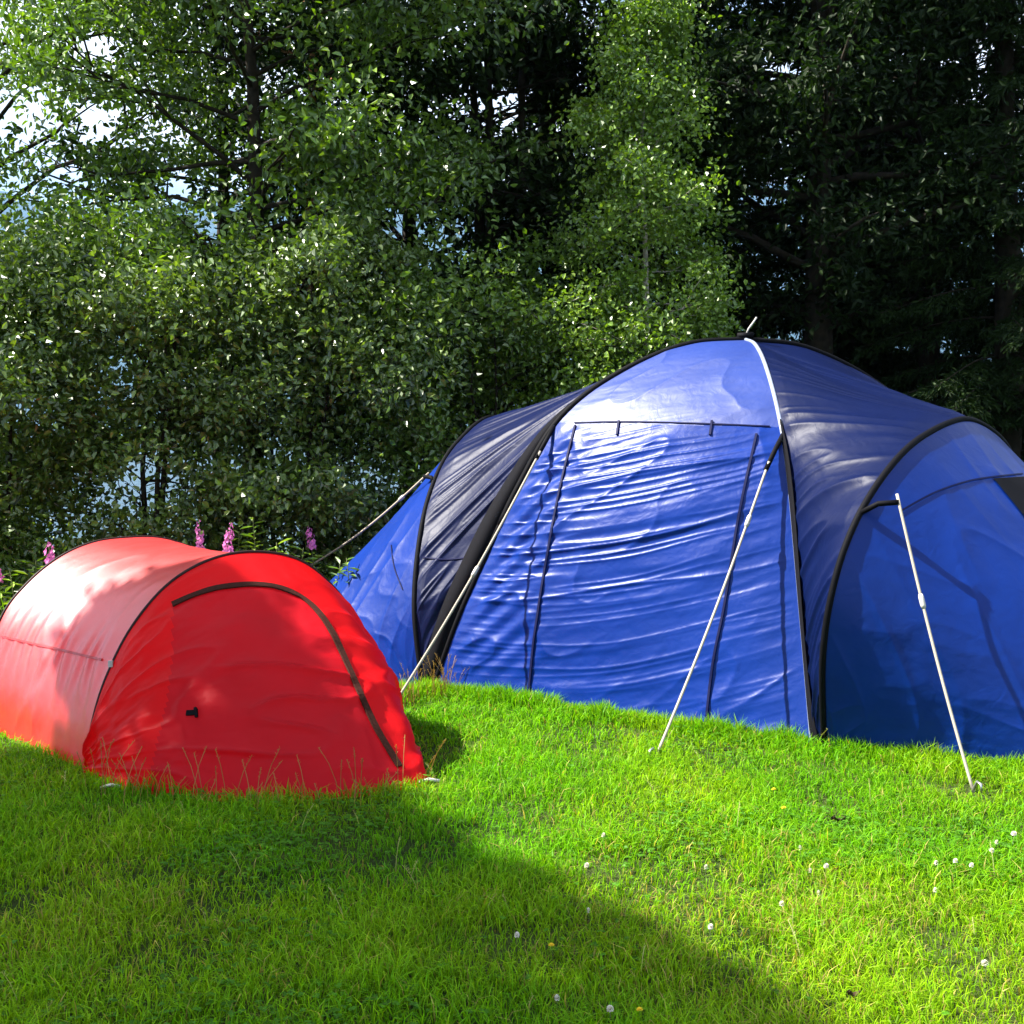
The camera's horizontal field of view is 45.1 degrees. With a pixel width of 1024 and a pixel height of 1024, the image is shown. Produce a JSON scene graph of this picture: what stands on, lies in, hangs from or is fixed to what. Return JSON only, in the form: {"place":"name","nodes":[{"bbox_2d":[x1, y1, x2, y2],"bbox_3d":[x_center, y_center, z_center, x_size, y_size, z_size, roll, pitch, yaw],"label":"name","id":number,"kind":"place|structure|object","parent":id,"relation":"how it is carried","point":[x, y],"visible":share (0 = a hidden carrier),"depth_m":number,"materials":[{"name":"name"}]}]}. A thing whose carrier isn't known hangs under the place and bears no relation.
{"place":"outdoors","nodes":[
{"label":"outdoors","id":0,"kind":"place"},
{"bbox_2d":[25,434,438,553],"bbox_3d":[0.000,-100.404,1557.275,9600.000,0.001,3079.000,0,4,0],"label":"water","id":1,"kind":"structure","parent":0,"point":[137,482],"depth_m":104.81,"materials":[{"name":"blue liquid"}]},
{"bbox_2d":[0,580,1023,1023],"bbox_3d":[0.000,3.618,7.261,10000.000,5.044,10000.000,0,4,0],"label":"ground","id":2,"kind":"structure","parent":0,"point":[410,845],"depth_m":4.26,"materials":[{"name":"green plant"}]},
{"bbox_2d":[0,569,11,613],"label":"fireweed","id":3,"kind":"object","parent":2,"relation":"on","point":[1,578],"visible":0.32,"depth_m":8.38,"materials":[{"name":"green plant"}]},
{"bbox_2d":[0,568,27,604],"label":"weed plant","id":4,"kind":"object","parent":2,"relation":"on","point":[12,584],"visible":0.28,"depth_m":8.09,"materials":[{"name":"green plant"}]},
{"bbox_2d":[19,556,46,580],"bbox_3d":[-3.327,0.661,8.656,0.249,0.712,0.229,0,4,0],"label":"weed plant","id":5,"kind":"object","parent":2,"relation":"on","point":[25,561],"visible":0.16,"depth_m":8.62,"materials":[{"name":"green plant"}]},
{"bbox_2d":[40,542,54,566],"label":"fireweed","id":6,"kind":"object","parent":2,"relation":"on","point":[51,556],"visible":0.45,"depth_m":8.41,"materials":[{"name":"pink plant"}]},
{"bbox_2d":[0,183,135,577],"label":"bush","id":7,"kind":"object","parent":2,"relation":"on","point":[10,186],"visible":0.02,"depth_m":10.97,"materials":[{"name":"green plant"}]},
{"bbox_2d":[0,202,194,611],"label":"bush","id":8,"kind":"object","parent":2,"relation":"on","point":[33,290],"visible":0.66,"depth_m":9.34,"materials":[{"name":"green plant"}]},
{"bbox_2d":[0,0,266,501],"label":"broadleaf tree","id":9,"kind":"object","parent":2,"relation":"on","point":[5,71],"visible":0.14,"depth_m":12.06,"materials":[{"name":"green plant"}]},
{"bbox_2d":[0,529,338,615],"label":"tall grass","id":10,"kind":"structure","parent":2,"relation":"on","point":[137,531],"depth_m":11.17,"materials":[{"name":"plant"}]},
{"bbox_2d":[0,165,352,554],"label":"bush","id":11,"kind":"object","parent":2,"relation":"on","point":[128,302],"visible":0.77,"depth_m":9.42,"materials":[{"name":"green plant"}]},
{"bbox_2d":[2,522,352,606],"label":"undergrowth","id":12,"kind":"object","parent":2,"relation":"on","point":[184,530],"visible":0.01,"depth_m":13.13,"materials":[{"name":"green plant"}]},
{"bbox_2d":[195,520,205,548],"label":"fireweed","id":13,"kind":"object","parent":2,"relation":"on","point":[199,542],"visible":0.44,"depth_m":8.65,"materials":[{"name":"pink plant"}]},
{"bbox_2d":[0,535,439,802],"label":"popup tent","id":14,"kind":"object","parent":2,"relation":"on","point":[162,651],"visible":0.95,"depth_m":5.75,"materials":[{"name":"red fabric"}]},
{"bbox_2d":[148,587,400,802],"bbox_3d":[-1.055,0.779,5.901,1.124,0.848,1.309,0,4,0],"label":"door","id":15,"kind":"structure","parent":14,"relation":"in","point":[262,672],"depth_m":5.52,"materials":[{"name":"red fabric"}]},
{"bbox_2d":[0,0,444,526],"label":"broadleaf tree","id":16,"kind":"object","parent":2,"relation":"on","point":[16,130],"visible":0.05,"depth_m":13.10,"materials":[{"name":"green plant"}]},
{"bbox_2d":[222,522,233,551],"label":"fireweed","id":17,"kind":"object","parent":2,"relation":"on","point":[227,548],"visible":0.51,"depth_m":8.52,"materials":[{"name":"pink plant"}]},
{"bbox_2d":[229,530,252,551],"bbox_3d":[-2.004,0.560,9.050,0.245,0.861,0.215,4,5,44],"label":"weed plant","id":18,"kind":"object","parent":2,"relation":"on","point":[240,542],"visible":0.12,"depth_m":9.00,"materials":[{"name":"green plant"}]},
{"bbox_2d":[240,517,269,550],"bbox_3d":[-1.824,0.518,8.846,0.226,0.972,0.242,1,4,19],"label":"weed plant","id":19,"kind":"object","parent":2,"relation":"on","point":[248,534],"visible":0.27,"depth_m":8.80,"materials":[{"name":"green plant"}]},
{"bbox_2d":[76,652,468,812],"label":"seed grass","id":20,"kind":"structure","parent":2,"relation":"on","point":[433,680],"depth_m":5.34,"materials":[{"name":"green plant"}]},
{"bbox_2d":[268,538,290,553],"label":"weed plant","id":21,"kind":"object","parent":2,"relation":"on","point":[279,543],"visible":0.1,"depth_m":8.32,"materials":[{"name":"green plant"}]},
{"bbox_2d":[0,0,594,549],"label":"broadleaf tree","id":22,"kind":"object","parent":2,"relation":"on","point":[296,154],"visible":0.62,"depth_m":10.48,"materials":[{"name":"green plant"}]},
{"bbox_2d":[288,546,316,558],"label":"weed plant","id":23,"kind":"object","parent":2,"relation":"on","point":[302,553],"visible":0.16,"depth_m":8.75,"materials":[{"name":"green plant"}]},
{"bbox_2d":[304,527,323,568],"bbox_3d":[-1.435,0.550,8.972,0.185,0.890,0.204,-2,4,-22],"label":"fireweed","id":24,"kind":"object","parent":2,"relation":"on","point":[312,546],"visible":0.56,"depth_m":8.97,"materials":[{"name":"purple plant"}]},
{"bbox_2d":[118,156,514,580],"bbox_3d":[-1.708,-0.925,10.084,2.942,3.890,3.360,-2,4,-24],"label":"bush","id":25,"kind":"object","parent":2,"relation":"on","point":[308,492],"visible":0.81,"depth_m":9.63,"materials":[{"name":"green plant"}]},
{"bbox_2d":[189,0,443,577],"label":"pine tree","id":26,"kind":"object","parent":2,"relation":"on","point":[258,34],"visible":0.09,"depth_m":12.96,"materials":[{"name":"green plant"}]},
{"bbox_2d":[329,557,348,584],"bbox_3d":[-1.187,0.670,8.460,0.244,0.720,0.227,0,4,0],"label":"weed plant","id":27,"kind":"object","parent":2,"relation":"on","point":[339,562],"visible":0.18,"depth_m":8.41,"materials":[{"name":"green plant"}]},
{"bbox_2d":[336,557,359,582],"bbox_3d":[-1.070,0.674,8.248,0.222,0.741,0.215,-2,4,-31],"label":"weed plant","id":28,"kind":"object","parent":2,"relation":"on","point":[341,571],"visible":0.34,"depth_m":8.23,"materials":[{"name":"green plant"}]},
{"bbox_2d":[152,0,715,500],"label":"broadleaf tree","id":29,"kind":"object","parent":2,"relation":"on","point":[480,86],"visible":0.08,"depth_m":13.14,"materials":[{"name":"green plant"}]},
{"bbox_2d":[299,204,672,548],"bbox_3d":[-0.244,-0.878,10.910,3.401,3.686,3.809,0,4,0],"label":"bush","id":30,"kind":"object","parent":2,"relation":"on","point":[493,378],"visible":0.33,"depth_m":10.30,"materials":[{"name":"green plant"}]},
{"bbox_2d":[201,0,775,418],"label":"broadleaf tree","id":31,"kind":"object","parent":2,"relation":"on","point":[429,79],"visible":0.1,"depth_m":12.09,"materials":[{"name":"green plant"}]},
{"bbox_2d":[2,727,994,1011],"bbox_3d":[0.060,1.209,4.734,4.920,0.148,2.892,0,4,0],"label":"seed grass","id":32,"kind":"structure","parent":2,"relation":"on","point":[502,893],"depth_m":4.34,"materials":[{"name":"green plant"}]},
{"bbox_2d":[514,932,518,950],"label":"clover flower","id":33,"kind":"object","parent":2,"relation":"on","point":[516,934],"visible":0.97,"depth_m":3.74,"materials":[{"name":"plant"}]},
{"bbox_2d":[404,0,675,497],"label":"spruce tree","id":34,"kind":"object","parent":2,"relation":"on","point":[543,138],"visible":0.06,"depth_m":14.01,"materials":[{"name":"green plant"}]},
{"bbox_2d":[607,1005,613,1021],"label":"clover flower","id":35,"kind":"object","parent":2,"relation":"on","point":[609,1009],"visible":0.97,"depth_m":3.26,"materials":[{"name":"white plant"}]},
{"bbox_2d":[483,0,766,411],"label":"birch tree","id":36,"kind":"object","parent":2,"relation":"on","point":[653,25],"visible":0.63,"depth_m":10.03,"materials":[{"name":"green plant"}]},
{"bbox_2d":[311,317,1023,792],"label":"family tent","id":37,"kind":"object","parent":2,"relation":"on","point":[755,531],"visible":0.94,"depth_m":6.80,"materials":[{"name":"blue fabric"}]},
{"bbox_2d":[994,476,1023,514],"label":"mesh window","id":38,"kind":"structure","parent":37,"relation":"in","point":[1013,487],"depth_m":6.46,"materials":[{"name":"fabric"}]},
{"bbox_2d":[386,0,990,388],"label":"broadleaf tree","id":39,"kind":"object","parent":2,"relation":"on","point":[783,34],"visible":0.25,"depth_m":12.13,"materials":[{"name":"green plant"}]},
{"bbox_2d":[623,0,799,348],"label":"spruce tree","id":40,"kind":"object","parent":2,"relation":"on","point":[753,209],"visible":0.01,"depth_m":15.57,"materials":[{"name":"green plant"}]},
{"bbox_2d":[491,0,1023,358],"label":"broadleaf tree","id":41,"kind":"object","parent":2,"relation":"on","point":[819,231],"visible":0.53,"depth_m":11.45,"materials":[{"name":"green plant"}]},
{"bbox_2d":[831,816,845,821],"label":"dead leaf","id":42,"kind":"object","parent":2,"relation":"on","point":[836,819],"visible":1,"depth_m":4.94,"materials":[{"name":"brown plant"}]},
{"bbox_2d":[679,0,1023,404],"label":"broadleaf tree","id":43,"kind":"object","parent":2,"relation":"on","point":[930,40],"visible":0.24,"depth_m":11.73,"materials":[{"name":"green plant"}]},
{"bbox_2d":[846,989,860,997],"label":"dead leaf","id":44,"kind":"object","parent":2,"relation":"on","point":[851,993],"visible":0.96,"depth_m":3.41,"materials":[{"name":"brown plant"}]},
{"bbox_2d":[729,1,983,396],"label":"spruce tree","id":45,"kind":"object","parent":2,"relation":"on","point":[895,361],"visible":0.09,"depth_m":14.18,"materials":[{"name":"green plant"}]},
{"bbox_2d":[796,0,1022,448],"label":"spruce tree","id":46,"kind":"object","parent":2,"relation":"on","point":[949,342],"depth_m":15.99,"materials":[{"name":"green plant"}]},
{"bbox_2d":[849,0,1023,461],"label":"spruce tree","id":47,"kind":"object","parent":2,"relation":"on","point":[996,388],"visible":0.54,"depth_m":11.70,"materials":[{"name":"green plant"}]},
{"bbox_2d":[938,1,1023,458],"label":"spruce tree","id":48,"kind":"object","parent":2,"relation":"on","point":[961,286],"visible":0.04,"depth_m":13.52,"materials":[{"name":"green plant"}]},
{"bbox_2d":[981,959,988,985],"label":"clover flower","id":49,"kind":"object","parent":2,"relation":"on","point":[984,962],"visible":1,"depth_m":3.55,"materials":[{"name":"white plant"}]},
{"bbox_2d":[0,177,1023,429],"bbox_3d":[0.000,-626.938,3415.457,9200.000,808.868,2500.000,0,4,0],"label":"hills","id":50,"kind":"structure","parent":0,"point":[204,217],"depth_m":2962.52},
{"bbox_2d":[0,0,1023,210],"label":"sky","id":51,"kind":"structure","parent":0,"point":[89,117],"materials":[{"name":"white"}]},
{"bbox_2d":[83,676,1023,811],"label":"tall grass","id":52,"kind":"structure","parent":0,"point":[523,697],"depth_m":6.37,"materials":[{"name":"green plant"}]}
]}

